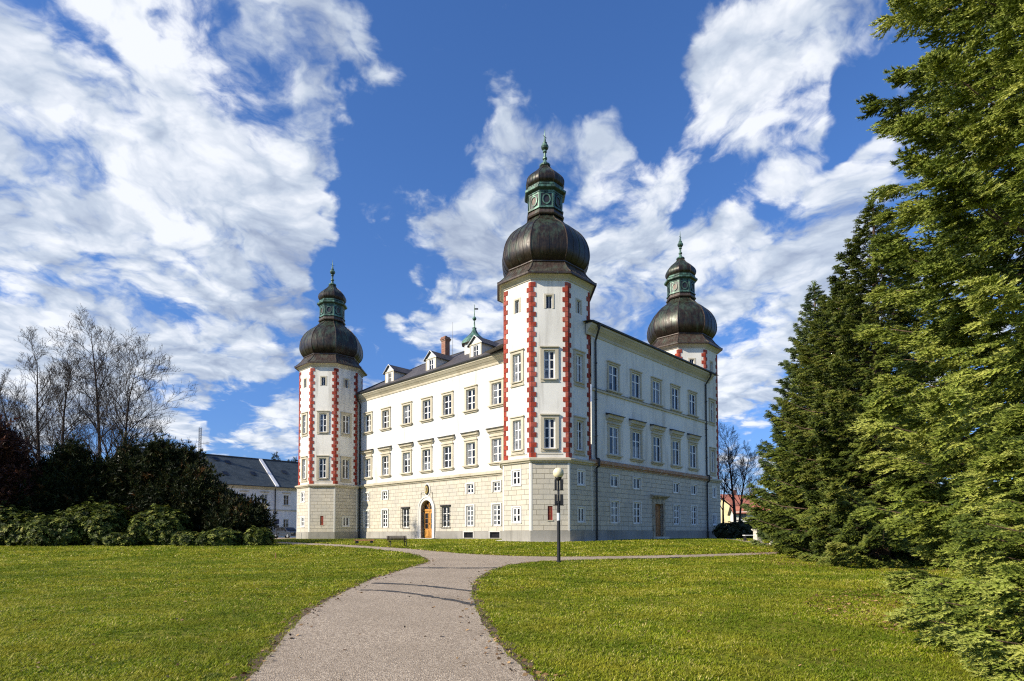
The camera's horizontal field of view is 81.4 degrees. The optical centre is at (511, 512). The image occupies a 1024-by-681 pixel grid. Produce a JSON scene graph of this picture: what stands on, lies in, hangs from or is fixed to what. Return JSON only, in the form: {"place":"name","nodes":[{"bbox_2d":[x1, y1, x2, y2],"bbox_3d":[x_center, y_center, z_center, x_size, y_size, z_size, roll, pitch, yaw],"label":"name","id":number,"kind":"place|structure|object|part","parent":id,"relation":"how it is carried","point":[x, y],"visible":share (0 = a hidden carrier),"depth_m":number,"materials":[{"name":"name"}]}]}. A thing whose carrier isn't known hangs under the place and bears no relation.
{"place":"outdoors","nodes":[
{"label":"outdoors","id":0,"kind":"place"},
{"bbox_2d":[0,538,1023,680],"bbox_3d":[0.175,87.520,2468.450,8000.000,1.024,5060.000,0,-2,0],"label":"ground","id":1,"kind":"structure","parent":0,"point":[782,660],"depth_m":9.21,"materials":[{"name":"green plant"}]},
{"bbox_2d":[0,501,38,545],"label":"rhododendron","id":2,"kind":"object","parent":1,"relation":"on","point":[8,534],"visible":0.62,"depth_m":40.88,"materials":[{"name":"green plant"}]},
{"bbox_2d":[0,414,46,515],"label":"yew tree","id":3,"kind":"object","parent":1,"relation":"on","point":[14,464],"visible":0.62,"depth_m":42.84,"materials":[{"name":"green plant"}]},
{"bbox_2d":[0,326,92,462],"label":"bare tree","id":4,"kind":"object","parent":1,"relation":"on","point":[27,431],"visible":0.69,"depth_m":52.81,"materials":[{"name":"brown plant"}]},
{"bbox_2d":[12,512,88,546],"bbox_3d":[-31.808,1.230,41.591,4.966,2.523,4.301,0,-2,0],"label":"rhododendron","id":5,"kind":"object","parent":1,"relation":"on","point":[42,530],"visible":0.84,"depth_m":40.31,"materials":[{"name":"green plant"}]},
{"bbox_2d":[29,433,102,515],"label":"yew tree","id":6,"kind":"object","parent":1,"relation":"on","point":[74,457],"visible":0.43,"depth_m":44.62,"materials":[{"name":"green plant"}]},
{"bbox_2d":[26,330,113,463],"bbox_3d":[-38.664,-6.024,51.371,10.788,17.416,5.695,-2,-3,43],"label":"bare tree","id":7,"kind":"object","parent":1,"relation":"on","point":[67,375],"visible":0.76,"depth_m":49.82,"materials":[{"name":"brown plant"}]},
{"bbox_2d":[53,496,133,545],"bbox_3d":[-29.868,0.648,42.412,5.478,3.636,4.620,0,-2,0],"label":"rhododendron","id":8,"kind":"object","parent":1,"relation":"on","point":[99,520],"visible":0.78,"depth_m":41.27,"materials":[{"name":"green plant"}]},
{"bbox_2d":[45,303,161,459],"bbox_3d":[-34.518,-8.021,49.912,8.988,21.270,10.596,1,-2,-30],"label":"bare tree","id":9,"kind":"object","parent":1,"relation":"on","point":[98,437],"visible":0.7,"depth_m":51.01,"materials":[{"name":"brown plant"}]},
{"bbox_2d":[59,426,147,515],"bbox_3d":[-30.934,-1.718,46.492,8.076,9.827,6.569,0,-2,0],"label":"yew tree","id":10,"kind":"object","parent":1,"relation":"on","point":[111,484],"visible":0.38,"depth_m":44.95,"materials":[{"name":"green plant"}]},
{"bbox_2d":[22,327,197,460],"bbox_3d":[-31.768,-6.218,48.109,10.753,17.588,12.109,-2,-3,42],"label":"bare tree","id":11,"kind":"object","parent":1,"relation":"on","point":[129,399],"visible":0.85,"depth_m":47.68,"materials":[{"name":"brown plant"}]},
{"bbox_2d":[102,532,142,546],"bbox_3d":[-26.429,1.866,40.723,2.668,1.193,2.639,0,-2,0],"label":"rhododendron","id":12,"kind":"object","parent":1,"relation":"on","point":[126,539],"visible":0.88,"depth_m":39.91,"materials":[{"name":"green plant"}]},
{"bbox_2d":[127,503,195,544],"bbox_3d":[-24.542,0.923,41.752,4.168,3.092,3.578,0,-2,0],"label":"rhododendron","id":13,"kind":"object","parent":1,"relation":"on","point":[159,526],"visible":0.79,"depth_m":40.73,"materials":[{"name":"green plant"}]},
{"bbox_2d":[117,429,227,524],"bbox_3d":[-26.319,-1.536,46.211,8.846,10.186,7.991,0,-2,0],"label":"yew tree","id":14,"kind":"object","parent":1,"relation":"on","point":[149,478],"visible":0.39,"depth_m":44.62,"materials":[{"name":"green plant"}]},
{"bbox_2d":[170,530,199,545],"bbox_3d":[-22.078,1.809,40.627,2.256,1.282,2.599,0,-2,0],"label":"rhododendron","id":15,"kind":"object","parent":1,"relation":"on","point":[184,538],"visible":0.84,"depth_m":39.83,"materials":[{"name":"green plant"}]},
{"bbox_2d":[115,427,298,536],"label":"outbuilding","id":16,"kind":"structure","parent":1,"relation":"on","point":[274,483],"depth_m":95.57,"materials":[{"name":"paint"}]},
{"bbox_2d":[261,491,268,503],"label":"window","id":17,"kind":"structure","parent":16,"relation":"in","point":[263,495],"depth_m":94.09,"materials":[{"name":"paint"}]},
{"bbox_2d":[283,519,288,526],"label":"window","id":18,"kind":"structure","parent":16,"relation":"in","point":[285,521],"depth_m":96.44,"materials":[{"name":"paint"}]},
{"bbox_2d":[283,492,290,505],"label":"window","id":19,"kind":"structure","parent":16,"relation":"in","point":[286,497],"depth_m":96.65,"materials":[{"name":"paint"}]},
{"bbox_2d":[170,459,244,531],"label":"yew tree","id":20,"kind":"object","parent":1,"relation":"on","point":[200,490],"visible":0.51,"depth_m":43.39,"materials":[{"name":"green plant"}]},
{"bbox_2d":[193,526,243,545],"bbox_3d":[-19.812,1.691,40.633,3.160,1.517,2.960,0,-2,0],"label":"rhododendron","id":21,"kind":"object","parent":1,"relation":"on","point":[221,536],"visible":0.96,"depth_m":39.68,"materials":[{"name":"green plant"}]},
{"bbox_2d":[203,489,278,538],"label":"yew tree","id":22,"kind":"object","parent":1,"relation":"on","point":[244,515],"visible":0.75,"depth_m":42.66,"materials":[{"name":"green plant"}]},
{"bbox_2d":[242,525,274,545],"bbox_3d":[-17.316,1.654,40.767,2.145,1.609,2.239,0,-2,0],"label":"rhododendron","id":23,"kind":"object","parent":1,"relation":"on","point":[255,536],"visible":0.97,"depth_m":40.08,"materials":[{"name":"green plant"}]},
{"bbox_2d":[271,451,280,459],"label":"bare tree","id":24,"kind":"object","parent":1,"relation":"on","point":[274,456],"depth_m":150.46,"materials":[{"name":"brown plant"}]},
{"bbox_2d":[268,511,287,534],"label":"yew tree","id":25,"kind":"object","parent":1,"relation":"on","point":[275,513],"depth_m":51.47,"materials":[{"name":"green plant"}]},
{"bbox_2d":[354,539,374,543],"bbox_3d":[-10.718,2.134,43.218,1.400,0.370,0.440,0,-2,-8],"label":"stone bench","id":26,"kind":"object","parent":1,"relation":"on","point":[358,540],"visible":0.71,"depth_m":43.01,"materials":[{"name":"stone"}]},
{"bbox_2d":[0,538,908,556],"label":"grass","id":27,"kind":"structure","parent":1,"relation":"on","point":[641,547],"depth_m":36.06,"materials":[{"name":"green plant"}]},
{"bbox_2d":[387,536,406,546],"bbox_3d":[-7.491,1.885,38.951,1.344,0.737,0.558,1,-2,-28],"label":"park bench","id":28,"kind":"object","parent":27,"relation":"on","point":[390,538],"visible":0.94,"depth_m":39.05,"materials":[{"name":"metal"}]},
{"bbox_2d":[0,542,990,680],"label":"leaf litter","id":29,"kind":"object","parent":1,"relation":"on","point":[530,666],"visible":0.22,"depth_m":12.16,"materials":[{"name":"brown plant"}]},
{"bbox_2d":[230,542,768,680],"bbox_3d":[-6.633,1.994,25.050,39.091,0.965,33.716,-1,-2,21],"label":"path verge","id":30,"kind":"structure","parent":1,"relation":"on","point":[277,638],"depth_m":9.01,"materials":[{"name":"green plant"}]},
{"bbox_2d":[0,554,999,596],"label":"grass","id":31,"kind":"structure","parent":1,"relation":"on","point":[679,582],"depth_m":19.31,"materials":[{"name":"green plant"}]},
{"bbox_2d":[294,131,722,541],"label":"castle","id":32,"kind":"structure","parent":1,"relation":"on","point":[479,437],"depth_m":57.86,"materials":[{"name":"beige paint"}]},
{"bbox_2d":[359,449,372,479],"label":"window","id":33,"kind":"structure","parent":32,"relation":"in","point":[367,454],"depth_m":71.91,"materials":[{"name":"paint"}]},
{"bbox_2d":[363,492,369,500],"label":"window","id":34,"kind":"structure","parent":32,"relation":"in","point":[366,495],"depth_m":72.05,"materials":[{"name":"white paint"}]},
{"bbox_2d":[363,510,369,527],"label":"window","id":35,"kind":"structure","parent":32,"relation":"in","point":[367,512],"depth_m":71.75,"materials":[{"name":"white paint"}]},
{"bbox_2d":[362,411,372,434],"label":"window","id":36,"kind":"structure","parent":32,"relation":"in","point":[369,418],"depth_m":72.10,"materials":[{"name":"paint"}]},
{"bbox_2d":[377,445,391,477],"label":"window","id":37,"kind":"structure","parent":32,"relation":"in","point":[385,451],"depth_m":69.35,"materials":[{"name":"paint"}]},
{"bbox_2d":[379,406,390,430],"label":"window","id":38,"kind":"structure","parent":32,"relation":"in","point":[387,414],"depth_m":69.51,"materials":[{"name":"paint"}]},
{"bbox_2d":[381,490,388,499],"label":"window","id":39,"kind":"structure","parent":32,"relation":"in","point":[384,495],"depth_m":69.30,"materials":[{"name":"white paint"}]},
{"bbox_2d":[381,509,388,526],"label":"window","id":40,"kind":"structure","parent":32,"relation":"in","point":[384,512],"depth_m":69.17,"materials":[{"name":"white paint"}]},
{"bbox_2d":[397,442,412,475],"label":"window","id":41,"kind":"structure","parent":32,"relation":"in","point":[406,447],"depth_m":66.53,"materials":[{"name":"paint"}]},
{"bbox_2d":[400,507,409,528],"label":"window","id":42,"kind":"structure","parent":32,"relation":"in","point":[405,509],"depth_m":66.44,"materials":[{"name":"metal"}]},
{"bbox_2d":[400,401,412,426],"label":"window","id":43,"kind":"structure","parent":32,"relation":"in","point":[406,410],"depth_m":66.83,"materials":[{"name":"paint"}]},
{"bbox_2d":[417,438,433,472],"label":"window","id":44,"kind":"structure","parent":32,"relation":"in","point":[426,444],"depth_m":64.05,"materials":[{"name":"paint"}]},
{"bbox_2d":[419,396,432,422],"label":"window","id":45,"kind":"structure","parent":32,"relation":"in","point":[427,404],"depth_m":64.36,"materials":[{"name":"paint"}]},
{"bbox_2d":[440,505,450,527],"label":"window","id":46,"kind":"structure","parent":32,"relation":"in","point":[446,508],"depth_m":61.58,"materials":[{"name":"metal"}]},
{"bbox_2d":[437,434,454,470],"bbox_3d":[-6.771,-6.185,61.552,2.320,3.650,0.650,-2,-3,44],"label":"window","id":47,"kind":"structure","parent":32,"relation":"in","point":[447,440],"depth_m":61.70,"materials":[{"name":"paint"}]},
{"bbox_2d":[439,390,453,418],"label":"window","id":48,"kind":"structure","parent":32,"relation":"in","point":[446,401],"depth_m":61.99,"materials":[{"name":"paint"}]},
{"bbox_2d":[460,430,478,468],"bbox_3d":[-4.165,-6.278,59.069,2.320,3.650,0.650,-2,-3,44],"label":"window","id":49,"kind":"structure","parent":32,"relation":"in","point":[470,449],"depth_m":59.22,"materials":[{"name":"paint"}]},
{"bbox_2d":[462,384,477,413],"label":"window","id":50,"kind":"structure","parent":32,"relation":"in","point":[472,394],"depth_m":59.50,"materials":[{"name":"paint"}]},
{"bbox_2d":[465,482,474,493],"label":"window","id":51,"kind":"structure","parent":32,"relation":"in","point":[469,487],"depth_m":59.16,"materials":[{"name":"white paint"}]},
{"bbox_2d":[465,504,474,525],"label":"window","id":52,"kind":"structure","parent":32,"relation":"in","point":[469,508],"depth_m":59.08,"materials":[{"name":"white paint"}]},
{"bbox_2d":[485,426,503,465],"bbox_3d":[-1.515,-6.371,56.547,2.320,3.650,0.650,-2,-3,44],"label":"window","id":53,"kind":"structure","parent":32,"relation":"in","point":[496,432],"depth_m":56.67,"materials":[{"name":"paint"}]},
{"bbox_2d":[487,377,503,408],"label":"window","id":54,"kind":"structure","parent":32,"relation":"in","point":[498,388],"depth_m":56.87,"materials":[{"name":"paint"}]},
{"bbox_2d":[491,480,501,491],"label":"window","id":55,"kind":"structure","parent":32,"relation":"in","point":[496,486],"depth_m":56.65,"materials":[{"name":"white paint"}]},
{"bbox_2d":[491,503,501,525],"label":"window","id":56,"kind":"structure","parent":32,"relation":"in","point":[496,508],"depth_m":56.58,"materials":[{"name":"white paint"}]},
{"bbox_2d":[606,360,622,395],"bbox_3d":[8.704,-11.470,50.824,0.370,2.760,2.120,-2,-3,44],"label":"window","id":57,"kind":"structure","parent":32,"relation":"in","point":[613,383],"depth_m":50.90,"materials":[{"name":"paint"}]},
{"bbox_2d":[609,473,619,486],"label":"window","id":58,"kind":"structure","parent":32,"relation":"in","point":[614,480],"depth_m":50.75,"materials":[{"name":"white paint"}]},
{"bbox_2d":[610,500,619,522],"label":"window","id":59,"kind":"structure","parent":32,"relation":"in","point":[614,504],"depth_m":50.63,"materials":[{"name":"white paint"}]},
{"bbox_2d":[606,413,625,458],"bbox_3d":[8.787,-6.511,50.580,0.570,3.750,2.320,-2,-3,44],"label":"window","id":60,"kind":"structure","parent":32,"relation":"in","point":[613,433],"depth_m":50.69,"materials":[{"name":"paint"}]},
{"bbox_2d":[629,368,643,402],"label":"window","id":61,"kind":"structure","parent":32,"relation":"in","point":[635,393],"depth_m":53.49,"materials":[{"name":"paint"}]},
{"bbox_2d":[632,476,641,489],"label":"window","id":62,"kind":"structure","parent":32,"relation":"in","point":[636,481],"depth_m":53.21,"materials":[{"name":"white paint"}]},
{"bbox_2d":[632,501,641,523],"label":"window","id":63,"kind":"structure","parent":32,"relation":"in","point":[636,507],"depth_m":53.23,"materials":[{"name":"white paint"}]},
{"bbox_2d":[629,418,646,462],"bbox_3d":[11.236,-6.426,53.149,0.570,3.750,2.320,-2,-3,44],"label":"window","id":64,"kind":"structure","parent":32,"relation":"in","point":[636,425],"depth_m":53.25,"materials":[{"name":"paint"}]},
{"bbox_2d":[650,376,663,407],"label":"window","id":65,"kind":"structure","parent":32,"relation":"in","point":[656,387],"depth_m":56.10,"materials":[{"name":"paint"}]},
{"bbox_2d":[650,424,666,465],"bbox_3d":[13.705,-6.340,55.738,0.570,3.750,2.320,-2,-3,44],"label":"window","id":66,"kind":"structure","parent":32,"relation":"in","point":[656,434],"depth_m":55.85,"materials":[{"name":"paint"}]},
{"bbox_2d":[672,481,679,492],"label":"window","id":67,"kind":"structure","parent":32,"relation":"in","point":[676,486],"depth_m":58.44,"materials":[{"name":"white paint"}]},
{"bbox_2d":[670,383,682,413],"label":"window","id":68,"kind":"structure","parent":32,"relation":"in","point":[674,392],"depth_m":58.66,"materials":[{"name":"paint"}]},
{"bbox_2d":[673,504,680,524],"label":"window","id":69,"kind":"structure","parent":32,"relation":"in","point":[676,507],"depth_m":58.46,"materials":[{"name":"white paint"}]},
{"bbox_2d":[670,429,684,468],"bbox_3d":[16.202,-6.253,58.359,0.570,3.750,2.320,-2,-3,44],"label":"window","id":70,"kind":"structure","parent":32,"relation":"in","point":[675,434],"depth_m":58.49,"materials":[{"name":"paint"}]},
{"bbox_2d":[687,389,698,418],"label":"window","id":71,"kind":"structure","parent":32,"relation":"in","point":[692,395],"depth_m":61.32,"materials":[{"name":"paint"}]},
{"bbox_2d":[690,484,696,494],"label":"window","id":72,"kind":"structure","parent":32,"relation":"in","point":[693,487],"depth_m":61.14,"materials":[{"name":"white paint"}]},
{"bbox_2d":[690,505,697,524],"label":"window","id":73,"kind":"structure","parent":32,"relation":"in","point":[693,509],"depth_m":60.97,"materials":[{"name":"white paint"}]},
{"bbox_2d":[687,433,701,470],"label":"window","id":74,"kind":"structure","parent":32,"relation":"in","point":[692,443],"depth_m":61.08,"materials":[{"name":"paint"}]},
{"bbox_2d":[553,468,563,561],"bbox_3d":[2.023,0.146,25.841,0.470,4.215,0.470,0,-2,0],"label":"street lamp","id":75,"kind":"object","parent":1,"relation":"on","point":[558,473],"visible":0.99,"depth_m":25.78,"materials":[{"name":"black metal"}]},
{"bbox_2d":[718,459,738,522],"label":"bare tree","id":76,"kind":"object","parent":1,"relation":"on","point":[722,507],"visible":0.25,"depth_m":77.77,"materials":[{"name":"brown plant"}]},
{"bbox_2d":[712,519,755,538],"bbox_3d":[25.646,1.698,61.967,9.559,2.318,2.572,0,-2,0],"label":"hedge","id":77,"kind":"object","parent":1,"relation":"on","point":[731,530],"visible":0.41,"depth_m":61.23,"materials":[{"name":"green plant"}]},
{"bbox_2d":[720,490,756,522],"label":"house","id":78,"kind":"structure","parent":1,"relation":"on","point":[728,499],"depth_m":102.29,"materials":[{"name":"yellow paint"}]},
{"bbox_2d":[718,422,767,523],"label":"bare tree","id":79,"kind":"object","parent":1,"relation":"on","point":[730,460],"visible":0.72,"depth_m":73.57,"materials":[{"name":"brown plant"}]},
{"bbox_2d":[734,465,757,498],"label":"bare tree","id":80,"kind":"object","parent":1,"relation":"on","point":[751,480],"visible":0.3,"depth_m":119.63,"materials":[{"name":"brown plant"}]},
{"bbox_2d":[727,505,769,521],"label":"house","id":81,"kind":"structure","parent":1,"relation":"on","point":[743,513],"depth_m":93.05,"materials":[{"name":"beige paint"}]},
{"bbox_2d":[751,529,761,542],"bbox_3d":[17.298,1.667,41.936,0.580,1.280,0.580,0,-2,-15],"label":"stone gatepost","id":82,"kind":"object","parent":1,"relation":"on","point":[755,535],"visible":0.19,"depth_m":41.83,"materials":[{"name":"white stone"}]},
{"bbox_2d":[741,280,849,545],"bbox_3d":[19.055,-5.901,37.019,8.726,17.340,9.122,0,-2,0],"label":"spruce tree","id":83,"kind":"object","parent":1,"relation":"on","point":[802,332],"visible":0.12,"depth_m":37.09,"materials":[{"name":"green plant"}]},
{"bbox_2d":[750,278,919,555],"bbox_3d":[17.289,-4.773,30.738,9.282,15.106,10.244,0,-2,0],"label":"spruce tree","id":84,"kind":"object","parent":1,"relation":"on","point":[794,419],"visible":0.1,"depth_m":30.75,"materials":[{"name":"green plant"}]},
{"bbox_2d":[741,190,1004,568],"bbox_3d":[16.176,-5.634,25.989,10.496,16.865,11.382,0,-2,0],"label":"spruce tree","id":85,"kind":"object","parent":1,"relation":"on","point":[831,542],"visible":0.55,"depth_m":25.07,"materials":[{"name":"green plant"}]},
{"bbox_2d":[847,0,1023,626],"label":"spruce tree","id":86,"kind":"object","parent":1,"relation":"on","point":[959,327],"visible":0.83,"depth_m":10.86,"materials":[{"name":"green plant"}]},
{"bbox_2d":[883,434,1023,680],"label":"spruce tree","id":87,"kind":"object","parent":1,"relation":"on","point":[976,638],"visible":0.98,"depth_m":7.45,"materials":[{"name":"green plant"}]},
{"bbox_2d":[0,0,1023,497],"label":"sky","id":88,"kind":"structure","parent":0,"point":[191,175],"materials":[{"name":"blue"}]},
{"bbox_2d":[249,542,784,680],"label":"path","id":89,"kind":"structure","parent":0,"point":[385,644],"depth_m":9.14,"materials":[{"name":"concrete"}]},
{"bbox_2d":[362,589,478,604],"bbox_3d":[-2.183,1.944,13.883,4.294,0.051,0.568,-2,-3,44],"label":"tar seam","id":90,"kind":"object","parent":89,"relation":"on","point":[464,602],"visible":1,"depth_m":13.75,"materials":[{"name":"grey asphalt"}]},
{"bbox_2d":[373,582,473,590],"bbox_3d":[-2.379,1.982,16.020,3.707,0.039,0.532,-1,-2,34],"label":"tar seam","id":91,"kind":"object","parent":89,"relation":"on","point":[424,585],"visible":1,"depth_m":15.93,"materials":[{"name":"grey asphalt"}]},
{"bbox_2d":[416,567,496,568],"bbox_3d":[-2.119,2.099,22.637,3.227,0.013,0.761,0,-2,0],"label":"tar seam","id":92,"kind":"object","parent":89,"relation":"on","point":[461,567],"visible":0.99,"depth_m":22.78,"materials":[{"name":"grey asphalt"}]},
{"label":"yard","id":93,"kind":"structure","parent":0,"visible":0},
{"bbox_2d":[274,519,278,536],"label":"road sign","id":94,"kind":"object","parent":93,"relation":"on","point":[276,526],"visible":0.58,"depth_m":69.96,"materials":[{"name":"metal"}]},
{"bbox_2d":[273,527,296,537],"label":"parked car","id":95,"kind":"object","parent":93,"relation":"on","point":[287,532],"visible":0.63,"depth_m":79.72,"materials":[{"name":"paint"}]},
{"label":"windows","id":96,"kind":"part","parent":95,"relation":"part of","materials":[{"name":"black glass"}]}
]}

